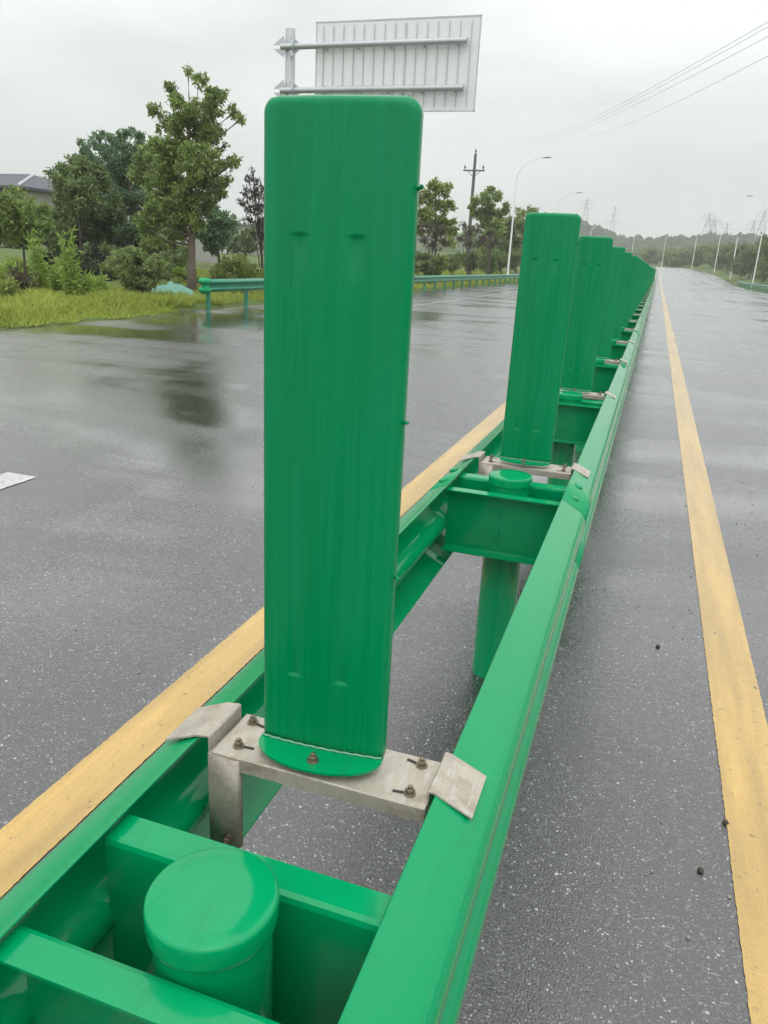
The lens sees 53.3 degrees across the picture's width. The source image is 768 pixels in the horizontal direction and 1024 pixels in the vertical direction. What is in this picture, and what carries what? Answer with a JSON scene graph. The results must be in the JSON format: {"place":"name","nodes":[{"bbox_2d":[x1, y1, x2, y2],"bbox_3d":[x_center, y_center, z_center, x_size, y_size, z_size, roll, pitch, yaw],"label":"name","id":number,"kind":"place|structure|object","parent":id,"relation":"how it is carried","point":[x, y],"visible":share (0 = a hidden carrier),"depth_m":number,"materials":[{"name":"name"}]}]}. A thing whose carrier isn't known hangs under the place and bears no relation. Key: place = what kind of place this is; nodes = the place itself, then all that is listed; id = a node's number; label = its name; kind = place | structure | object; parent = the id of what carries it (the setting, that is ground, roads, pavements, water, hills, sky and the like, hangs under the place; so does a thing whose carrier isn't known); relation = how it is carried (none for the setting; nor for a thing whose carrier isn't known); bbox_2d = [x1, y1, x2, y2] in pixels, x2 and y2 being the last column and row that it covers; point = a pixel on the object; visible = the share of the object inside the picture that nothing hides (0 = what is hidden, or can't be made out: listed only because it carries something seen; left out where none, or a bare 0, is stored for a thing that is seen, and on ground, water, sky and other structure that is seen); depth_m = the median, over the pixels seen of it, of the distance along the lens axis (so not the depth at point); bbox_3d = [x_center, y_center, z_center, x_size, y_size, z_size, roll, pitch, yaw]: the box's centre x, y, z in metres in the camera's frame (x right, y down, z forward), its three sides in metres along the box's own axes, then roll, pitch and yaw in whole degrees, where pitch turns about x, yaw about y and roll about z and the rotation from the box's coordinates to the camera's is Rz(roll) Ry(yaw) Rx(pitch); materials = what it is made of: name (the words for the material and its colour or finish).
{"place":"outdoors","nodes":[
{"label":"outdoors","id":0,"kind":"place"},
{"bbox_2d":[171,283,516,312],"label":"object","id":1,"kind":"structure","parent":0,"point":[212,309],"depth_m":21.09,"materials":[{"name":"concrete"}]},
{"bbox_2d":[0,267,767,1023],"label":"road","id":2,"kind":"structure","parent":0,"point":[156,419],"depth_m":3.40,"materials":[{"name":"grey asphalt"}]},
{"bbox_2d":[0,472,35,488],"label":"white lane dash","id":3,"kind":"object","parent":2,"relation":"on","point":[7,479],"visible":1,"depth_m":5.01,"materials":[{"name":"paint"}]},
{"bbox_2d":[0,402,505,897],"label":"yellow line","id":4,"kind":"object","parent":2,"relation":"on","point":[34,832],"visible":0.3,"depth_m":2.43,"materials":[{"name":"paint"}]},
{"bbox_2d":[0,265,657,1023],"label":"median guardrail","id":5,"kind":"object","parent":2,"relation":"on","point":[138,897],"visible":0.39,"depth_m":1.03,"materials":[{"name":"green metal"}]},
{"bbox_2d":[165,94,486,847],"bbox_3d":[-0.083,0.024,1.085,0.509,1.111,0.141,9,19,17],"label":"anti glare panel","id":6,"kind":"object","parent":5,"relation":"attached to","point":[343,186],"visible":0.99,"depth_m":1.05,"materials":[{"name":"green plastic"}]},
{"bbox_2d":[459,212,590,479],"bbox_3d":[0.575,-0.551,2.917,0.509,1.110,0.141,9,19,17],"label":"anti glare panel","id":7,"kind":"object","parent":5,"relation":"attached to","point":[550,244],"visible":0.99,"depth_m":2.90,"materials":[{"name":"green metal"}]},
{"bbox_2d":[560,235,615,399],"bbox_3d":[1.234,-1.128,4.749,0.509,1.112,0.141,9,19,17],"label":"anti glare panel","id":8,"kind":"object","parent":5,"relation":"attached to","point":[593,258],"visible":0.91,"depth_m":4.71,"materials":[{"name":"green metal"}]},
{"bbox_2d":[596,246,627,364],"bbox_3d":[1.892,-1.703,6.581,0.509,1.111,0.141,9,19,17],"label":"anti glare panel","id":9,"kind":"object","parent":5,"relation":"attached to","point":[612,295],"visible":0.63,"depth_m":6.56,"materials":[{"name":"green"}]},
{"bbox_2d":[613,252,633,343],"bbox_3d":[2.550,-2.279,8.413,0.509,1.111,0.141,9,19,17],"label":"anti glare panel","id":10,"kind":"object","parent":5,"relation":"attached to","point":[620,311],"visible":0.39,"depth_m":8.38,"materials":[{"name":"green plastic"}]},
{"bbox_2d":[622,256,638,330],"bbox_3d":[3.209,-2.855,10.245,0.509,1.112,0.141,9,19,17],"label":"anti glare panel","id":11,"kind":"object","parent":5,"relation":"attached to","point":[633,269],"visible":0.38,"depth_m":10.20,"materials":[{"name":"green plastic"}]},
{"bbox_2d":[629,258,641,321],"bbox_3d":[3.867,-3.431,12.077,0.509,1.112,0.141,9,19,17],"label":"anti glare panel","id":12,"kind":"object","parent":5,"relation":"attached to","point":[635,288],"visible":0.28,"depth_m":12.04,"materials":[{"name":"green plastic"}]},
{"bbox_2d":[633,260,642,314],"bbox_3d":[4.525,-4.006,13.909,0.509,1.111,0.141,9,19,17],"label":"anti glare panel","id":13,"kind":"object","parent":5,"relation":"attached to","point":[635,304],"visible":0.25,"depth_m":13.90,"materials":[{"name":"green plastic"}]},
{"bbox_2d":[636,261,644,309],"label":"anti glare panel","id":14,"kind":"object","parent":5,"relation":"attached to","point":[641,277],"visible":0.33,"depth_m":15.69,"materials":[{"name":"green plastic"}]},
{"bbox_2d":[639,262,645,305],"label":"anti glare panel","id":15,"kind":"object","parent":5,"relation":"attached to","point":[642,285],"visible":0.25,"depth_m":17.55,"materials":[{"name":"green plastic"}]},
{"bbox_2d":[640,263,647,302],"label":"anti glare panel","id":16,"kind":"object","parent":5,"relation":"attached to","point":[644,283],"visible":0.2,"depth_m":19.36,"materials":[{"name":"green plastic"}]},
{"bbox_2d":[642,264,648,299],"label":"anti glare panel","id":17,"kind":"object","parent":5,"relation":"attached to","point":[645,283],"visible":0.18,"depth_m":21.21,"materials":[{"name":"green plastic"}]},
{"bbox_2d":[1,450,766,1021],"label":"road grit","id":18,"kind":"object","parent":2,"relation":"on","point":[581,756],"visible":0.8,"depth_m":2.47,"materials":[{"name":"gravel"}]},
{"bbox_2d":[413,291,517,305],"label":"white edge line","id":19,"kind":"object","parent":2,"relation":"on","point":[460,299],"visible":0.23,"depth_m":31.58,"materials":[{"name":"paint"}]},
{"bbox_2d":[656,270,767,1023],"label":"yellow line","id":20,"kind":"object","parent":2,"relation":"on","point":[740,726],"visible":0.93,"depth_m":2.78,"materials":[{"name":"paint"}]},
{"bbox_2d":[0,245,767,329],"bbox_3d":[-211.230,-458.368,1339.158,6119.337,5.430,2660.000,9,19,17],"label":"ground","id":21,"kind":"structure","parent":0,"point":[706,268],"depth_m":39.61,"materials":[{"name":"green plant"}]},
{"bbox_2d":[0,250,16,288],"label":"tall weed","id":22,"kind":"object","parent":21,"relation":"on","point":[4,270],"visible":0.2,"depth_m":17.94,"materials":[{"name":"green plant"}]},
{"bbox_2d":[0,273,21,297],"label":"tall weed","id":23,"kind":"object","parent":21,"relation":"on","point":[6,287],"visible":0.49,"depth_m":16.27,"materials":[{"name":"green plant"}]},
{"bbox_2d":[0,240,26,248],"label":"distant tree","id":24,"kind":"object","parent":21,"relation":"on","point":[7,244],"visible":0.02,"depth_m":43.62,"materials":[{"name":"green plant"}]},
{"bbox_2d":[0,254,34,275],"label":"undergrowth bush","id":25,"kind":"object","parent":21,"relation":"on","point":[28,267],"visible":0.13,"depth_m":25.76,"materials":[{"name":"green plant"}]},
{"bbox_2d":[5,260,40,293],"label":"tall weed","id":26,"kind":"object","parent":21,"relation":"on","point":[22,278],"visible":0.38,"depth_m":17.50,"materials":[{"name":"plant"}]},
{"bbox_2d":[0,184,56,280],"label":"verge tree","id":27,"kind":"object","parent":21,"relation":"on","point":[19,218],"visible":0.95,"depth_m":21.91,"materials":[{"name":"green plant"}]},
{"bbox_2d":[25,228,51,290],"bbox_3d":[-8.078,-5.747,17.971,0.563,1.748,0.639,9,19,17],"label":"tall weed","id":28,"kind":"object","parent":21,"relation":"on","point":[42,278],"visible":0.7,"depth_m":17.89,"materials":[{"name":"green plant"}]},
{"bbox_2d":[33,205,62,250],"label":"distant tree","id":29,"kind":"object","parent":21,"relation":"on","point":[46,243],"visible":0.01,"depth_m":44.18,"materials":[{"name":"green plant"}]},
{"bbox_2d":[48,256,65,291],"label":"tall weed","id":30,"kind":"object","parent":21,"relation":"on","point":[56,285],"visible":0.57,"depth_m":18.52,"materials":[{"name":"green plant"}]},
{"bbox_2d":[27,248,88,281],"bbox_3d":[-10.781,-7.717,25.349,2.318,1.958,2.194,9,19,17],"label":"undergrowth bush","id":31,"kind":"object","parent":21,"relation":"on","point":[49,255],"visible":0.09,"depth_m":25.14,"materials":[{"name":"green plant"}]},
{"bbox_2d":[0,173,121,246],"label":"house","id":32,"kind":"structure","parent":21,"relation":"on","point":[36,185],"depth_m":51.97,"materials":[{"name":"grey concrete"}]},
{"bbox_2d":[56,224,85,296],"bbox_3d":[-7.135,-5.637,17.441,0.529,1.812,0.714,20,25,41],"label":"tall weed","id":33,"kind":"object","parent":21,"relation":"on","point":[72,279],"visible":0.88,"depth_m":17.40,"materials":[{"name":"green plant"}]},
{"bbox_2d":[38,153,131,266],"bbox_3d":[-10.944,-10.817,28.571,3.261,4.615,5.513,-9,22,-32],"label":"verge tree","id":34,"kind":"object","parent":21,"relation":"on","point":[78,201],"visible":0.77,"depth_m":28.42,"materials":[{"name":"green plant"}]},
{"bbox_2d":[78,269,98,296],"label":"tall weed","id":35,"kind":"object","parent":21,"relation":"on","point":[87,284],"visible":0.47,"depth_m":17.71,"materials":[{"name":"green plant"}]},
{"bbox_2d":[60,242,119,280],"bbox_3d":[-9.754,-8.032,25.896,2.515,2.158,2.277,19,24,39],"label":"undergrowth bush","id":36,"kind":"object","parent":21,"relation":"on","point":[96,251],"visible":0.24,"depth_m":25.47,"materials":[{"name":"green plant"}]},
{"bbox_2d":[86,271,109,290],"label":"tall weed","id":37,"kind":"object","parent":21,"relation":"on","point":[103,284],"visible":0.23,"depth_m":19.04,"materials":[{"name":"green plant"}]},
{"bbox_2d":[80,233,139,267],"bbox_3d":[-10.416,-9.513,29.448,3.051,2.421,3.081,-5,20,-22],"label":"undergrowth bush","id":38,"kind":"object","parent":21,"relation":"on","point":[121,243],"visible":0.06,"depth_m":28.94,"materials":[{"name":"green plant"}]},
{"bbox_2d":[71,124,151,246],"bbox_3d":[-11.287,-13.122,32.000,5.216,6.074,3.965,9,19,17],"label":"verge tree","id":39,"kind":"object","parent":21,"relation":"on","point":[117,164],"visible":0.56,"depth_m":31.34,"materials":[{"name":"green plant"}]},
{"bbox_2d":[99,245,174,292],"bbox_3d":[-6.596,-6.433,20.687,1.873,1.550,1.786,-9,22,-31],"label":"round bush","id":40,"kind":"object","parent":21,"relation":"on","point":[129,256],"visible":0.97,"depth_m":20.34,"materials":[{"name":"green plant"}]},
{"bbox_2d":[125,141,187,260],"bbox_3d":[-8.434,-11.217,28.614,2.139,5.075,3.892,-5,20,-22],"label":"verge tree","id":41,"kind":"object","parent":21,"relation":"on","point":[143,162],"visible":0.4,"depth_m":28.32,"materials":[{"name":"green plant"}]},
{"bbox_2d":[151,281,194,294],"bbox_3d":[-6.521,-6.771,23.043,2.000,0.396,1.009,9,19,17],"label":"net heap","id":42,"kind":"object","parent":21,"relation":"on","point":[173,286],"visible":0.55,"depth_m":22.73,"materials":[{"name":"fabric"}]},
{"bbox_2d":[149,246,197,276],"bbox_3d":[-7.648,-8.473,27.218,2.155,2.372,2.292,-3,19,-17],"label":"undergrowth bush","id":43,"kind":"object","parent":21,"relation":"on","point":[176,259],"visible":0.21,"depth_m":26.60,"materials":[{"name":"green plant"}]},
{"bbox_2d":[132,63,246,291],"bbox_3d":[-5.857,-9.747,22.622,4.209,6.677,2.826,9,19,17],"label":"roadside tree","id":44,"kind":"object","parent":21,"relation":"on","point":[179,152],"visible":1,"depth_m":22.31,"materials":[{"name":"green plant"}]},
{"bbox_2d":[171,266,219,283],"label":"round bush","id":45,"kind":"object","parent":21,"relation":"on","point":[178,270],"visible":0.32,"depth_m":25.37,"materials":[{"name":"green plant"}]},
{"bbox_2d":[185,239,216,262],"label":"wall","id":46,"kind":"structure","parent":21,"relation":"on","point":[201,256],"depth_m":43.29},
{"bbox_2d":[195,203,241,262],"bbox_3d":[-8.035,-13.027,36.162,2.470,3.173,2.168,-10,22,-33],"label":"verge tree","id":47,"kind":"object","parent":21,"relation":"on","point":[215,237],"visible":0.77,"depth_m":35.92,"materials":[{"name":"green plant"}]},
{"bbox_2d":[220,217,240,253],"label":"distant tree","id":48,"kind":"object","parent":21,"relation":"on","point":[233,233],"visible":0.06,"depth_m":79.39,"materials":[{"name":"green plant"}]},
{"bbox_2d":[206,222,263,254],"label":"house","id":49,"kind":"structure","parent":21,"relation":"on","point":[242,226],"depth_m":97.09,"materials":[{"name":"concrete"}]},
{"bbox_2d":[209,252,263,291],"bbox_3d":[-4.809,-7.923,25.440,2.010,1.390,1.757,-3,19,-18],"label":"round bush","id":50,"kind":"object","parent":21,"relation":"on","point":[237,267],"visible":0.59,"depth_m":24.92,"materials":[{"name":"green plant"}]},
{"bbox_2d":[227,226,259,255],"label":"distant tree","id":51,"kind":"object","parent":21,"relation":"on","point":[244,241],"visible":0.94,"depth_m":73.08,"materials":[{"name":"green plant"}]},
{"bbox_2d":[236,166,263,272],"bbox_3d":[-4.168,-9.351,25.189,1.395,3.811,1.708,1,18,-6],"label":"purple sapling","id":52,"kind":"object","parent":21,"relation":"on","point":[257,208],"visible":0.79,"depth_m":24.84,"materials":[{"name":"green plant"}]},
{"bbox_2d":[0,267,517,327],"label":"verge grass","id":53,"kind":"structure","parent":21,"relation":"on","point":[31,307],"depth_m":16.77,"materials":[{"name":"green plant"}]},
{"bbox_2d":[254,216,263,255],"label":"distant tree","id":54,"kind":"object","parent":21,"relation":"on","point":[261,234],"visible":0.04,"depth_m":83.54,"materials":[{"name":"green plant"}]},
{"bbox_2d":[198,274,518,309],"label":"roadside guardrail","id":55,"kind":"object","parent":21,"relation":"on","point":[208,286],"visible":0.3,"depth_m":21.56,"materials":[{"name":"green metal"}]},
{"bbox_2d":[273,14,481,111],"bbox_3d":[-0.486,-9.994,22.739,6.148,8.138,0.535,9,19,17],"label":"overhead sign","id":56,"kind":"object","parent":21,"relation":"on","point":[429,64],"visible":0.75,"depth_m":21.60,"materials":[{"name":"metal"}]},
{"bbox_2d":[414,251,435,275],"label":"hedge bush","id":57,"kind":"object","parent":21,"relation":"on","point":[422,264],"visible":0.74,"depth_m":42.37,"materials":[{"name":"green plant"}]},
{"bbox_2d":[416,222,450,283],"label":"tree","id":58,"kind":"object","parent":21,"relation":"on","point":[435,235],"visible":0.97,"depth_m":42.21,"materials":[{"name":"green plant"}]},
{"bbox_2d":[424,253,449,282],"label":"hedge bush","id":59,"kind":"object","parent":21,"relation":"on","point":[442,259],"visible":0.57,"depth_m":44.06,"materials":[{"name":"green plant"}]},
{"bbox_2d":[417,176,459,255],"bbox_3d":[2.890,-16.774,45.892,3.509,6.114,3.062,9,19,17],"label":"tree","id":60,"kind":"object","parent":21,"relation":"on","point":[428,212],"visible":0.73,"depth_m":45.49,"materials":[{"name":"green plant"}]},
{"bbox_2d":[440,251,465,281],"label":"hedge bush","id":61,"kind":"object","parent":21,"relation":"on","point":[455,260],"visible":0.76,"depth_m":48.87,"materials":[{"name":"green plant"}]},
{"bbox_2d":[456,221,485,280],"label":"tree","id":62,"kind":"object","parent":21,"relation":"on","point":[482,240],"visible":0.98,"depth_m":52.42,"materials":[{"name":"green plant"}]},
{"bbox_2d":[460,250,482,274],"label":"hedge bush","id":63,"kind":"object","parent":21,"relation":"on","point":[477,262],"visible":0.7,"depth_m":54.32,"materials":[{"name":"green plant"}]},
{"bbox_2d":[463,150,484,271],"bbox_3d":[7.129,-24.480,62.841,1.750,9.750,0.410,9,19,17],"label":"utility pole","id":64,"kind":"object","parent":21,"relation":"on","point":[474,170],"visible":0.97,"depth_m":61.98,"materials":[{"name":"concrete"}]},
{"bbox_2d":[460,222,507,273],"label":"tree","id":65,"kind":"object","parent":21,"relation":"on","point":[499,232],"visible":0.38,"depth_m":68.03,"materials":[{"name":"green plant"}]},
{"bbox_2d":[478,231,498,279],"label":"bare sapling","id":66,"kind":"object","parent":21,"relation":"on","point":[494,241],"visible":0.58,"depth_m":61.83,"materials":[{"name":"green plant"}]},
{"bbox_2d":[467,185,511,279],"bbox_3d":[8.128,-21.417,59.077,3.190,7.184,3.707,-1,19,-12],"label":"tree","id":67,"kind":"object","parent":21,"relation":"on","point":[487,215],"visible":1,"depth_m":58.58,"materials":[{"name":"green plant"}]},
{"bbox_2d":[475,249,503,274],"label":"hedge bush","id":68,"kind":"object","parent":21,"relation":"on","point":[483,264],"visible":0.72,"depth_m":61.02,"materials":[{"name":"green plant"}]},
{"bbox_2d":[477,216,520,271],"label":"tree","id":69,"kind":"object","parent":21,"relation":"on","point":[517,234],"visible":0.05,"depth_m":76.13,"materials":[{"name":"green plant"}]},
{"bbox_2d":[494,248,511,273],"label":"hedge bush","id":70,"kind":"object","parent":21,"relation":"on","point":[502,262],"visible":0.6,"depth_m":70.97,"materials":[{"name":"green plant"}]},
{"bbox_2d":[495,214,524,273],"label":"tree","id":71,"kind":"object","parent":21,"relation":"on","point":[517,223],"visible":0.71,"depth_m":73.47,"materials":[{"name":"green plant"}]},
{"bbox_2d":[505,235,522,271],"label":"tree","id":72,"kind":"object","parent":21,"relation":"on","point":[515,249],"visible":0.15,"depth_m":84.67,"materials":[{"name":"green plant"}]},
{"bbox_2d":[508,247,520,273],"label":"hedge bush","id":73,"kind":"object","parent":21,"relation":"on","point":[515,259],"visible":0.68,"depth_m":78.94,"materials":[{"name":"green plant"}]},
{"bbox_2d":[514,204,539,240],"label":"tree","id":74,"kind":"object","parent":21,"relation":"on","point":[524,212],"visible":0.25,"depth_m":84.13,"materials":[{"name":"green plant"}]},
{"bbox_2d":[507,157,550,273],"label":"street lamp","id":75,"kind":"object","parent":21,"relation":"on","point":[513,216],"visible":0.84,"depth_m":65.64,"materials":[{"name":"metal"}]},
{"bbox_2d":[416,236,766,270],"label":"wood","id":76,"kind":"object","parent":21,"relation":"on","point":[639,253],"visible":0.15,"depth_m":282.66,"materials":[{"name":"plant"}]},
{"bbox_2d":[642,249,661,264],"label":"tree","id":77,"kind":"object","parent":21,"relation":"on","point":[647,257],"visible":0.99,"depth_m":251.86,"materials":[{"name":"green plant"}]},
{"bbox_2d":[660,250,677,265],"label":"tree","id":78,"kind":"object","parent":21,"relation":"on","point":[666,258],"visible":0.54,"depth_m":240.92,"materials":[{"name":"green plant"}]},
{"bbox_2d":[667,248,688,266],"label":"tree","id":79,"kind":"object","parent":21,"relation":"on","point":[674,254],"visible":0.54,"depth_m":222.39,"materials":[{"name":"green plant"}]},
{"bbox_2d":[669,251,693,267],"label":"tree","id":80,"kind":"object","parent":21,"relation":"on","point":[683,258],"visible":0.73,"depth_m":213.13,"materials":[{"name":"green plant"}]},
{"bbox_2d":[685,248,710,266],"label":"tree","id":81,"kind":"object","parent":21,"relation":"on","point":[697,260],"visible":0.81,"depth_m":202.09,"materials":[{"name":"green plant"}]},
{"bbox_2d":[697,243,724,267],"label":"tree","id":82,"kind":"object","parent":21,"relation":"on","point":[701,249],"visible":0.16,"depth_m":189.82,"materials":[{"name":"green plant"}]},
{"bbox_2d":[703,243,726,267],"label":"tree","id":83,"kind":"object","parent":21,"relation":"on","point":[709,250],"visible":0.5,"depth_m":181.28,"materials":[{"name":"green plant"}]},
{"bbox_2d":[711,213,722,271],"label":"street lamp","id":84,"kind":"object","parent":21,"relation":"on","point":[719,243],"visible":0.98,"depth_m":161.80,"materials":[{"name":"metal"}]},
{"bbox_2d":[710,241,734,269],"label":"tree","id":85,"kind":"object","parent":21,"relation":"on","point":[725,250],"visible":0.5,"depth_m":171.84,"materials":[{"name":"green plant"}]},
{"bbox_2d":[718,247,754,270],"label":"tree","id":86,"kind":"object","parent":21,"relation":"on","point":[720,267],"visible":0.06,"depth_m":162.95,"materials":[{"name":"green plant"}]},
{"bbox_2d":[724,242,755,273],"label":"tree","id":87,"kind":"object","parent":21,"relation":"on","point":[737,253],"visible":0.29,"depth_m":149.41,"materials":[{"name":"green plant"}]},
{"bbox_2d":[727,242,765,278],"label":"tree","id":88,"kind":"object","parent":21,"relation":"on","point":[750,258],"visible":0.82,"depth_m":127.48,"materials":[{"name":"green plant"}]},
{"bbox_2d":[738,281,767,292],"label":"roadside guardrail","id":89,"kind":"object","parent":21,"relation":"on","point":[753,284],"visible":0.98,"depth_m":89.35,"materials":[{"name":"green metal"}]},
{"bbox_2d":[747,195,766,287],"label":"street lamp","id":90,"kind":"object","parent":21,"relation":"on","point":[759,245],"visible":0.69,"depth_m":100.80,"materials":[{"name":"metal"}]},
{"bbox_2d":[751,232,767,282],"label":"tree","id":91,"kind":"object","parent":21,"relation":"on","point":[762,275],"visible":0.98,"depth_m":108.90,"materials":[{"name":"green plant"}]},
{"bbox_2d":[0,0,767,238],"label":"sky","id":92,"kind":"structure","parent":0,"point":[69,69],"materials":[{"name":"grey"}]},
{"bbox_2d":[416,212,767,261],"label":"hills","id":93,"kind":"structure","parent":0,"point":[640,242],"depth_m":437.05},
{"bbox_2d":[580,200,593,221],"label":"power pylon","id":94,"kind":"object","parent":93,"relation":"on","point":[584,211],"visible":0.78,"depth_m":508.56,"materials":[{"name":"grey metal"}]},
{"bbox_2d":[699,213,717,233],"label":"power pylon","id":95,"kind":"object","parent":93,"relation":"on","point":[709,222],"visible":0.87,"depth_m":452.58,"materials":[{"name":"grey metal"}]},
{"bbox_2d":[704,218,721,236],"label":"power pylon","id":96,"kind":"object","parent":93,"relation":"on","point":[712,226],"visible":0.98,"depth_m":434.56,"materials":[{"name":"grey metal"}]},
{"bbox_2d":[747,221,761,233],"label":"power pylon","id":97,"kind":"object","parent":93,"relation":"on","point":[753,227],"visible":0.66,"depth_m":480.60,"materials":[{"name":"grey metal"}]},
{"bbox_2d":[753,211,767,242],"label":"power pylon","id":98,"kind":"object","parent":93,"relation":"on","point":[760,223],"visible":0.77,"depth_m":409.34,"materials":[{"name":"grey metal"}]},
{"bbox_2d":[523,36,767,143],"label":"overhead wire","id":99,"kind":"object","parent":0,"point":[681,81],"visible":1,"depth_m":72.43,"materials":[{"name":"metal"}]},
{"bbox_2d":[530,22,767,137],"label":"overhead wire","id":100,"kind":"object","parent":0,"point":[684,69],"visible":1,"depth_m":70.36,"materials":[{"name":"metal"}]},
{"bbox_2d":[547,27,766,138],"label":"overhead wire","id":101,"kind":"object","parent":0,"point":[684,73],"visible":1,"depth_m":71.34,"materials":[{"name":"metal"}]},
{"bbox_2d":[570,56,767,136],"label":"overhead wire","id":102,"kind":"object","parent":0,"point":[677,101],"visible":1,"depth_m":78.17,"materials":[{"name":"metal"}]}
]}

